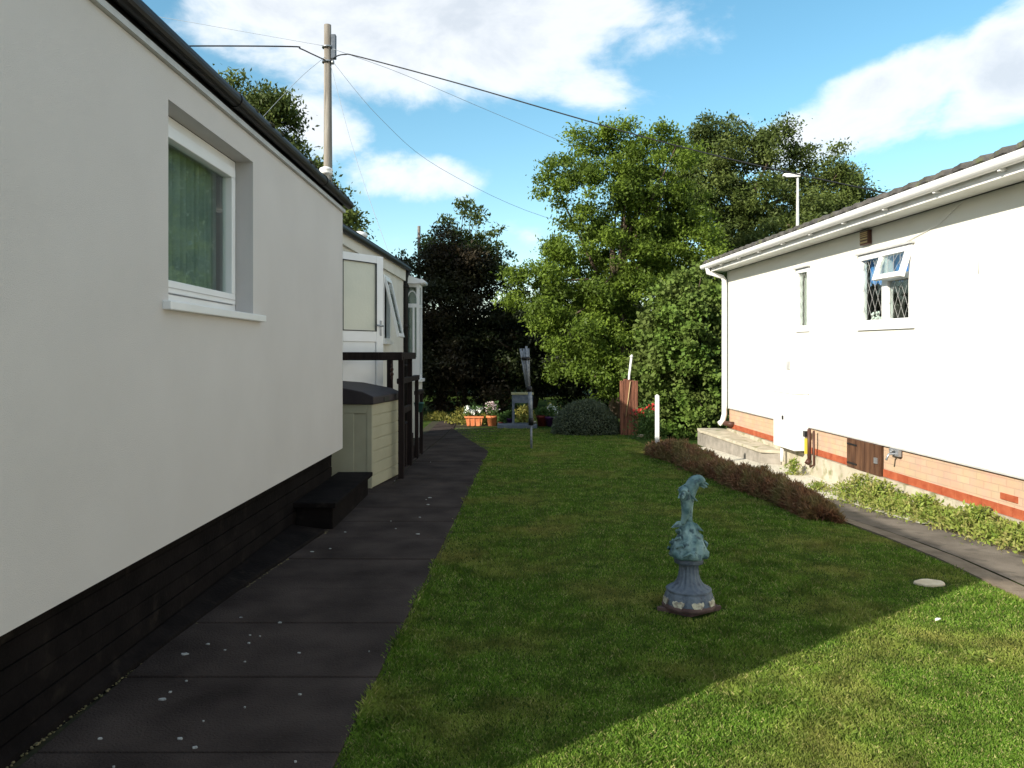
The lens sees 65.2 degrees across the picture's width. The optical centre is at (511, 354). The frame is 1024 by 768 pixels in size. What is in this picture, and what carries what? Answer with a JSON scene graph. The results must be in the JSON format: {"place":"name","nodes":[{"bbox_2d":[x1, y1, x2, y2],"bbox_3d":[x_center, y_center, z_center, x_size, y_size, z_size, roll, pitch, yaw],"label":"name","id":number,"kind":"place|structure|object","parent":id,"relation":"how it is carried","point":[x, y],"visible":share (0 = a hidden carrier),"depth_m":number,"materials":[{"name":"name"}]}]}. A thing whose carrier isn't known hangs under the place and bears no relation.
{"place":"outdoors","nodes":[
{"label":"outdoors","id":0,"kind":"place"},
{"bbox_2d":[18,421,487,767],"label":"path","id":1,"kind":"structure","parent":0,"point":[339,609],"depth_m":4.06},
{"bbox_2d":[98,497,431,767],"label":"path lichen","id":2,"kind":"object","parent":1,"relation":"on","point":[178,738],"visible":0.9,"depth_m":3.60},
{"bbox_2d":[293,472,372,528],"bbox_3d":[-1.728,1.429,7.890,0.385,0.282,1.860,0,0,0],"label":"step","id":3,"kind":"object","parent":1,"relation":"on","point":[333,501],"visible":0.81,"depth_m":7.33,"materials":[{"name":"black concrete"}]},
{"bbox_2d":[331,381,397,487],"bbox_3d":[-1.878,0.915,9.688,0.801,1.210,1.120,0,0,9],"label":"storage box","id":4,"kind":"object","parent":1,"relation":"on","point":[370,427],"visible":0.56,"depth_m":9.17,"materials":[{"name":"beige plastic"}]},
{"bbox_2d":[142,0,1023,318],"label":"sky","id":5,"kind":"structure","parent":0,"point":[921,88],"materials":[{"name":"blue"}]},
{"bbox_2d":[333,389,1023,767],"bbox_3d":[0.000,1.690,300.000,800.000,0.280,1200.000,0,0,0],"label":"lawn ground","id":6,"kind":"structure","parent":0,"point":[621,509],"depth_m":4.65,"materials":[{"name":"green plant"}]},
{"bbox_2d":[0,0,353,767],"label":"bungalow","id":7,"kind":"object","parent":6,"relation":"on","point":[170,390],"visible":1,"depth_m":3.88,"materials":[{"name":"paint"}]},
{"bbox_2d":[162,116,265,321],"bbox_3d":[-1.910,-0.786,4.920,0.311,1.103,1.600,0,0,0],"label":"window","id":8,"kind":"structure","parent":7,"relation":"in","point":[193,164],"depth_m":5.05,"materials":[{"name":"white plastic"}]},
{"bbox_2d":[10,421,498,767],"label":"path bedding","id":9,"kind":"object","parent":6,"relation":"on","point":[426,429],"visible":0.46,"depth_m":3.70,"materials":[{"name":"soil"}]},
{"bbox_2d":[464,405,483,425],"bbox_3d":[-0.940,1.485,19.707,0.534,0.530,0.376,0,0,0],"label":"planter","id":10,"kind":"object","parent":9,"relation":"on","point":[472,420],"visible":1,"depth_m":19.61,"materials":[{"name":"ceramic"}]},
{"bbox_2d":[213,63,377,240],"bbox_3d":[-6.625,-2.875,21.473,6.900,9.640,4.251,0,0,25],"label":"broadleaf tree","id":11,"kind":"object","parent":6,"relation":"on","point":[282,113],"visible":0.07,"depth_m":21.11,"materials":[{"name":"green plant"}]},
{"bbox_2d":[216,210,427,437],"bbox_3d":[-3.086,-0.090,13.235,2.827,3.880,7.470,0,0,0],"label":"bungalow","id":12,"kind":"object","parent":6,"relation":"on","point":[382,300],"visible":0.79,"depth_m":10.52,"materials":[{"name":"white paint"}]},
{"bbox_2d":[343,251,383,385],"bbox_3d":[-1.923,-0.300,10.191,0.121,1.980,0.820,0,0,34],"label":"door","id":13,"kind":"structure","parent":12,"relation":"in","point":[363,325],"depth_m":10.24,"materials":[{"name":"white plastic"}]},
{"bbox_2d":[383,274,404,343],"bbox_3d":[-2.211,-0.700,14.000,0.579,1.500,1.200,0,0,0],"label":"window","id":14,"kind":"structure","parent":12,"relation":"in","point":[391,304],"depth_m":13.99,"materials":[{"name":"white plastic"}]},
{"bbox_2d":[408,284,421,378],"bbox_3d":[-2.040,-0.480,16.590,0.300,1.940,0.520,0,0,0],"label":"bay window","id":15,"kind":"structure","parent":12,"relation":"in","point":[415,290],"depth_m":16.34,"materials":[{"name":"white plastic"}]},
{"bbox_2d":[417,226,420,263],"bbox_3d":[-3.022,-2.990,26.000,0.092,2.405,0.092,0,0,22],"label":"thin post","id":16,"kind":"object","parent":12,"relation":"attached to","point":[418,235],"visible":0.42,"depth_m":25.96,"materials":[{"name":"grey metal"}]},
{"bbox_2d":[322,24,336,181],"bbox_3d":[-4.575,-3.250,20.000,0.350,10.001,0.273,0,0,0],"label":"utility pole","id":17,"kind":"object","parent":6,"relation":"on","point":[329,46],"visible":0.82,"depth_m":19.92,"materials":[{"name":"grey wood"}]},
{"bbox_2d":[162,17,322,45],"bbox_3d":[-7.939,-8.561,20.805,6.872,1.798,0.053,0,0,16],"label":"overhead wire","id":18,"kind":"object","parent":17,"relation":"attached to","point":[242,31],"visible":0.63,"depth_m":20.47,"materials":[{"name":"grey"}]},
{"bbox_2d":[189,45,324,60],"bbox_3d":[-6.946,-7.139,18.698,5.169,0.934,0.194,0,0,-28],"label":"overhead wire","id":19,"kind":"object","parent":17,"relation":"attached to","point":[299,47],"visible":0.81,"depth_m":19.13,"materials":[{"name":"grey"}]},
{"bbox_2d":[263,57,324,116],"bbox_3d":[-5.548,-6.090,19.253,2.219,2.654,0.046,0,0,-35],"label":"overhead wire","id":20,"kind":"object","parent":17,"relation":"attached to","point":[293,84],"visible":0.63,"depth_m":19.42,"materials":[{"name":"grey"}]},
{"bbox_2d":[331,67,387,249],"bbox_3d":[-3.434,-4.501,17.744,0.039,5.382,4.820,0,0,-27],"label":"overhead wire","id":21,"kind":"object","parent":17,"relation":"attached to","point":[356,160],"visible":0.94,"depth_m":17.78,"materials":[{"name":"grey"}]},
{"bbox_2d":[333,62,550,218],"bbox_3d":[0.159,-5.620,23.892,12.202,3.345,0.629,0,0,-39],"label":"overhead wire","id":22,"kind":"object","parent":17,"relation":"attached to","point":[426,159],"visible":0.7,"depth_m":21.52,"materials":[{"name":"grey"}]},
{"bbox_2d":[334,49,568,144],"bbox_3d":[-1.351,-6.825,21.369,6.863,1.584,0.193,0,0,-27],"label":"overhead wire","id":23,"kind":"object","parent":17,"relation":"attached to","point":[453,95],"visible":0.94,"depth_m":21.19,"materials":[{"name":"grey"}]},
{"bbox_2d":[329,53,885,192],"bbox_3d":[2.044,-5.473,18.693,13.390,4.020,0.185,0,0,10],"label":"overhead wire","id":24,"kind":"object","parent":17,"relation":"attached to","point":[608,126],"visible":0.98,"depth_m":18.57,"materials":[{"name":"grey"}]},
{"bbox_2d":[343,352,423,478],"bbox_3d":[-1.765,0.807,11.205,0.850,1.685,2.890,0,0,0],"label":"stair rail","id":25,"kind":"object","parent":6,"relation":"on","point":[409,450],"visible":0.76,"depth_m":10.48,"materials":[{"name":"black metal"}]},
{"bbox_2d":[390,363,393,379],"bbox_3d":[-1.500,0.205,10.000,0.044,0.310,0.042,0,0,0],"label":"wind chime","id":26,"kind":"object","parent":25,"relation":"hanging from","point":[391,369],"visible":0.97,"depth_m":9.99,"materials":[{"name":"grey"}]},
{"bbox_2d":[414,402,423,411],"bbox_3d":[-1.455,0.732,12.492,0.160,0.316,0.160,0,0,0],"label":"hanging pot","id":27,"kind":"object","parent":25,"relation":"hanging from","point":[421,406],"visible":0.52,"depth_m":12.44,"materials":[{"name":"teal plastic"}]},
{"bbox_2d":[423,410,455,420],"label":"leafy clump","id":28,"kind":"object","parent":6,"relation":"on","point":[435,416],"visible":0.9,"depth_m":21.46,"materials":[{"name":"green plant"}]},
{"bbox_2d":[391,224,522,411],"bbox_3d":[-2.208,-1.089,24.983,5.493,6.010,4.489,0,0,0],"label":"dark shrub tree","id":29,"kind":"object","parent":6,"relation":"on","point":[447,328],"visible":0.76,"depth_m":24.28,"materials":[{"name":"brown plant"}]},
{"bbox_2d":[394,195,526,405],"bbox_3d":[-1.629,-1.663,25.985,4.363,7.138,2.894,0,0,0],"label":"light twiggy tree","id":30,"kind":"object","parent":6,"relation":"on","point":[480,239],"visible":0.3,"depth_m":25.85,"materials":[{"name":"green plant"}]},
{"bbox_2d":[446,406,476,424],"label":"leafy clump","id":31,"kind":"object","parent":6,"relation":"on","point":[462,419],"visible":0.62,"depth_m":20.33,"materials":[{"name":"green plant"}]},
{"bbox_2d":[464,412,497,424],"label":"leafy clump","id":32,"kind":"object","parent":6,"relation":"on","point":[484,420],"visible":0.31,"depth_m":20.13,"materials":[{"name":"green plant"}]},
{"bbox_2d":[484,401,499,425],"bbox_3d":[-0.492,1.430,19.696,0.421,0.639,0.462,0,0,0],"label":"flower pot","id":33,"kind":"object","parent":6,"relation":"on","point":[493,409],"visible":1,"depth_m":19.61,"materials":[{"name":"ceramic"}]},
{"bbox_2d":[497,413,506,422],"bbox_3d":[-0.254,1.572,19.551,0.299,0.355,0.310,0,0,-33],"label":"flower pot","id":34,"kind":"object","parent":6,"relation":"on","point":[501,417],"visible":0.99,"depth_m":19.48,"materials":[{"name":"green plant"}]},
{"bbox_2d":[504,409,515,422],"bbox_3d":[-0.050,1.538,19.699,0.341,0.424,0.358,0,0,0],"label":"flower pot","id":35,"kind":"object","parent":6,"relation":"on","point":[508,414],"visible":0.72,"depth_m":19.61,"materials":[{"name":"green plant"}]},
{"bbox_2d":[497,423,536,428],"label":"paving block","id":36,"kind":"structure","parent":6,"relation":"on","point":[515,425],"depth_m":19.00,"materials":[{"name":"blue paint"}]},
{"bbox_2d":[511,392,533,423],"bbox_3d":[0.250,1.340,19.345,0.540,0.860,0.430,0,0,0],"label":"garden table","id":37,"kind":"object","parent":6,"relation":"on","point":[519,397],"visible":0.74,"depth_m":19.15,"materials":[{"name":"blue paint"}]},
{"bbox_2d":[519,346,533,448],"bbox_3d":[0.253,0.749,13.600,0.192,1.801,0.192,0,0,45],"label":"rotary clothes line","id":38,"kind":"object","parent":6,"relation":"on","point":[525,357],"visible":0.98,"depth_m":13.58,"materials":[{"name":"grey metal"}]},
{"bbox_2d":[515,404,537,423],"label":"leafy clump","id":39,"kind":"object","parent":6,"relation":"on","point":[524,411],"visible":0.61,"depth_m":20.02,"materials":[{"name":"yellow plant"}]},
{"bbox_2d":[534,407,549,425],"bbox_3d":[0.747,1.504,19.693,0.414,0.491,0.472,0,0,0],"label":"flower pot","id":40,"kind":"object","parent":6,"relation":"on","point":[540,415],"visible":0.98,"depth_m":19.60,"materials":[{"name":"red ceramic"}]},
{"bbox_2d":[543,404,559,426],"bbox_3d":[0.969,1.467,19.648,0.500,0.566,0.549,0,0,0],"label":"flower pot","id":41,"kind":"object","parent":6,"relation":"on","point":[554,410],"visible":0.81,"depth_m":19.53,"materials":[{"name":"blue ceramic"}]},
{"bbox_2d":[455,249,676,410],"bbox_3d":[1.759,-1.044,26.595,8.508,5.998,6.619,0,0,0],"label":"dark shrub tree","id":42,"kind":"object","parent":6,"relation":"on","point":[568,389],"visible":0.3,"depth_m":24.84,"materials":[{"name":"green plant"}]},
{"bbox_2d":[428,300,719,396],"bbox_3d":[1.047,-0.605,35.476,66.966,5.310,6.050,0,0,0],"label":"scrub","id":43,"kind":"object","parent":6,"relation":"on","point":[546,335],"depth_m":33.79,"materials":[{"name":"green plant"}]},
{"bbox_2d":[550,398,619,435],"bbox_3d":[1.618,1.366,17.599,1.584,0.853,1.510,0,0,0],"label":"clipped bush","id":44,"kind":"object","parent":6,"relation":"on","point":[590,417],"visible":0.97,"depth_m":17.18,"materials":[{"name":"green plant"}]},
{"bbox_2d":[488,108,735,417],"bbox_3d":[2.944,-2.359,21.985,6.379,8.643,6.238,0,0,25],"label":"broadleaf tree","id":45,"kind":"object","parent":6,"relation":"on","point":[597,323],"visible":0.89,"depth_m":21.06,"materials":[{"name":"green plant"}]},
{"bbox_2d":[620,379,637,434],"bbox_3d":[2.526,1.149,17.288,0.382,1.256,0.124,0,0,0],"label":"timber board","id":46,"kind":"object","parent":6,"relation":"on","point":[628,396],"visible":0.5,"depth_m":17.25,"materials":[{"name":"brown wood"}]},
{"bbox_2d":[628,355,633,379],"bbox_3d":[2.572,0.883,17.412,0.151,1.789,0.092,0,0,23],"label":"garden stake","id":47,"kind":"object","parent":46,"relation":"on","point":[630,364],"visible":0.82,"depth_m":17.38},
{"bbox_2d":[618,400,674,439],"bbox_3d":[2.792,1.349,16.342,1.053,0.887,1.205,0,0,39],"label":"flowering plant","id":48,"kind":"object","parent":6,"relation":"on","point":[646,425],"visible":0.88,"depth_m":16.22,"materials":[{"name":"green plant"}]},
{"bbox_2d":[655,394,658,442],"bbox_3d":[2.250,1.114,12.400,0.060,1.005,0.060,0,0,0],"label":"marker post","id":49,"kind":"object","parent":6,"relation":"on","point":[657,417],"visible":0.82,"depth_m":12.37,"materials":[{"name":"white plastic"}]},
{"bbox_2d":[615,257,728,439],"bbox_3d":[3.895,-0.135,17.914,3.138,4.207,2.810,0,0,0],"label":"climbing shrub","id":50,"kind":"object","parent":6,"relation":"on","point":[690,363],"visible":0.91,"depth_m":17.48,"materials":[{"name":"green plant"}]},
{"bbox_2d":[657,475,720,616],"bbox_3d":[1.076,1.150,4.870,0.325,0.839,0.326,0,0,35],"label":"dolphin statue","id":51,"kind":"object","parent":6,"relation":"on","point":[688,592],"visible":1,"depth_m":4.81,"materials":[{"name":"blue stone"}]},
{"bbox_2d":[697,428,780,464],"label":"concrete slab","id":52,"kind":"structure","parent":6,"relation":"on","point":[727,442],"depth_m":14.21,"materials":[{"name":"beige concrete"}]},
{"bbox_2d":[642,436,849,523],"bbox_3d":[2.710,1.452,10.168,0.860,0.537,5.286,0,0,-8],"label":"heather hedge","id":53,"kind":"object","parent":6,"relation":"on","point":[765,483],"visible":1,"depth_m":8.93,"materials":[{"name":"brown plant"}]},
{"bbox_2d":[657,108,890,347],"bbox_3d":[9.578,-3.201,26.654,11.078,10.477,5.888,0,0,-7],"label":"broadleaf tree","id":54,"kind":"object","parent":6,"relation":"on","point":[745,213],"visible":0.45,"depth_m":26.10,"materials":[{"name":"green plant"}]},
{"bbox_2d":[783,173,799,225],"bbox_3d":[7.336,-1.454,21.000,0.437,6.609,0.120,0,0,0],"label":"street lamp","id":55,"kind":"object","parent":6,"relation":"on","point":[787,175],"visible":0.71,"depth_m":20.97,"materials":[{"name":"white metal"}]},
{"bbox_2d":[779,457,805,475],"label":"weed clump","id":56,"kind":"object","parent":6,"relation":"on","point":[793,468],"visible":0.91,"depth_m":11.92,"materials":[{"name":"green plant"}]},
{"bbox_2d":[701,447,937,523],"bbox_3d":[4.033,1.714,11.645,0.986,0.140,7.742,0,0,-3],"label":"gravel strip","id":57,"kind":"object","parent":6,"relation":"on","point":[806,478],"visible":0.17,"depth_m":11.75,"materials":[{"name":"beige gravel"}]},
{"bbox_2d":[805,479,838,491],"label":"weed clump","id":58,"kind":"object","parent":57,"relation":"on","point":[816,485],"visible":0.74,"depth_m":10.55,"materials":[{"name":"green plant"}]},
{"bbox_2d":[820,480,851,497],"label":"weed clump","id":59,"kind":"object","parent":57,"relation":"on","point":[836,485],"visible":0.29,"depth_m":10.07,"materials":[{"name":"green plant"}]},
{"bbox_2d":[824,472,884,503],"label":"weed clump","id":60,"kind":"object","parent":6,"relation":"on","point":[853,485],"visible":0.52,"depth_m":9.63,"materials":[{"name":"green plant"}]},
{"bbox_2d":[700,140,1023,523],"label":"bungalow","id":61,"kind":"object","parent":6,"relation":"on","point":[900,364],"visible":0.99,"depth_m":9.42,"materials":[{"name":"paint"}]},
{"bbox_2d":[793,265,809,331],"bbox_3d":[4.480,-0.856,12.222,0.160,1.126,0.651,0,0,-3],"label":"window","id":62,"kind":"structure","parent":61,"relation":"in","point":[802,274],"depth_m":12.38,"materials":[{"name":"white plastic"}]},
{"bbox_2d":[855,241,914,330],"bbox_3d":[4.763,-0.774,9.850,0.711,1.421,2.300,0,0,0],"label":"window","id":63,"kind":"structure","parent":61,"relation":"in","point":[891,267],"depth_m":9.76,"materials":[{"name":"white plastic"}]},
{"bbox_2d":[838,476,911,508],"bbox_3d":[4.242,1.605,9.213,0.883,0.408,0.965,0,0,34],"label":"weed clump","id":64,"kind":"object","parent":6,"relation":"on","point":[876,489],"visible":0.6,"depth_m":9.17,"materials":[{"name":"green plant"}]},
{"bbox_2d":[849,491,926,517],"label":"weed clump","id":65,"kind":"object","parent":6,"relation":"on","point":[885,502],"visible":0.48,"depth_m":8.74,"materials":[{"name":"green plant"}]},
{"bbox_2d":[876,491,953,521],"bbox_3d":[4.266,1.578,8.262,0.905,0.332,0.916,0,0,38],"label":"weed clump","id":66,"kind":"object","parent":6,"relation":"on","point":[924,500],"visible":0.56,"depth_m":8.27,"materials":[{"name":"green plant"}]},
{"bbox_2d":[913,579,944,586],"bbox_3d":[2.824,1.553,5.419,0.208,0.034,0.162,0,0,0],"label":"stone","id":67,"kind":"object","parent":6,"relation":"on","point":[929,583],"visible":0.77,"depth_m":5.40,"materials":[{"name":"beige stone"}]},
{"bbox_2d":[897,504,965,526],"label":"weed clump","id":68,"kind":"object","parent":6,"relation":"on","point":[935,510],"visible":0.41,"depth_m":7.85,"materials":[{"name":"green plant"}]},
{"bbox_2d":[845,518,1023,598],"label":"path edging","id":69,"kind":"object","parent":6,"relation":"on","point":[1002,583],"visible":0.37,"depth_m":5.99,"materials":[{"name":"grey concrete"}]},
{"bbox_2d":[929,525,1023,555],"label":"planting bed","id":70,"kind":"object","parent":6,"relation":"on","point":[1008,549],"visible":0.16,"depth_m":6.81,"materials":[{"name":"green plant"}]},
{"bbox_2d":[924,500,1017,538],"bbox_3d":[4.269,1.508,7.389,0.887,0.340,1.013,0,0,0],"label":"weed clump","id":71,"kind":"object","parent":70,"relation":"on","point":[969,514],"visible":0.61,"depth_m":7.32,"materials":[{"name":"green plant"}]},
{"bbox_2d":[951,517,1023,546],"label":"weed clump","id":72,"kind":"object","parent":70,"relation":"on","point":[990,527],"visible":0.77,"depth_m":6.83,"materials":[{"name":"green plant"}]},
{"bbox_2d":[960,524,1023,552],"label":"weed clump","id":73,"kind":"object","parent":70,"relation":"on","point":[1020,532],"visible":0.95,"depth_m":6.46,"materials":[{"name":"green plant"}]},
{"bbox_2d":[958,642,1001,662],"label":"weed","id":74,"kind":"object","parent":6,"relation":"on","point":[983,654],"visible":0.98,"depth_m":4.05,"materials":[{"name":"green plant"}]},
{"bbox_2d":[829,498,1023,584],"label":"garden path","id":75,"kind":"structure","parent":0,"point":[1010,565],"depth_m":6.73,"materials":[{"name":"grey concrete"}]}
]}

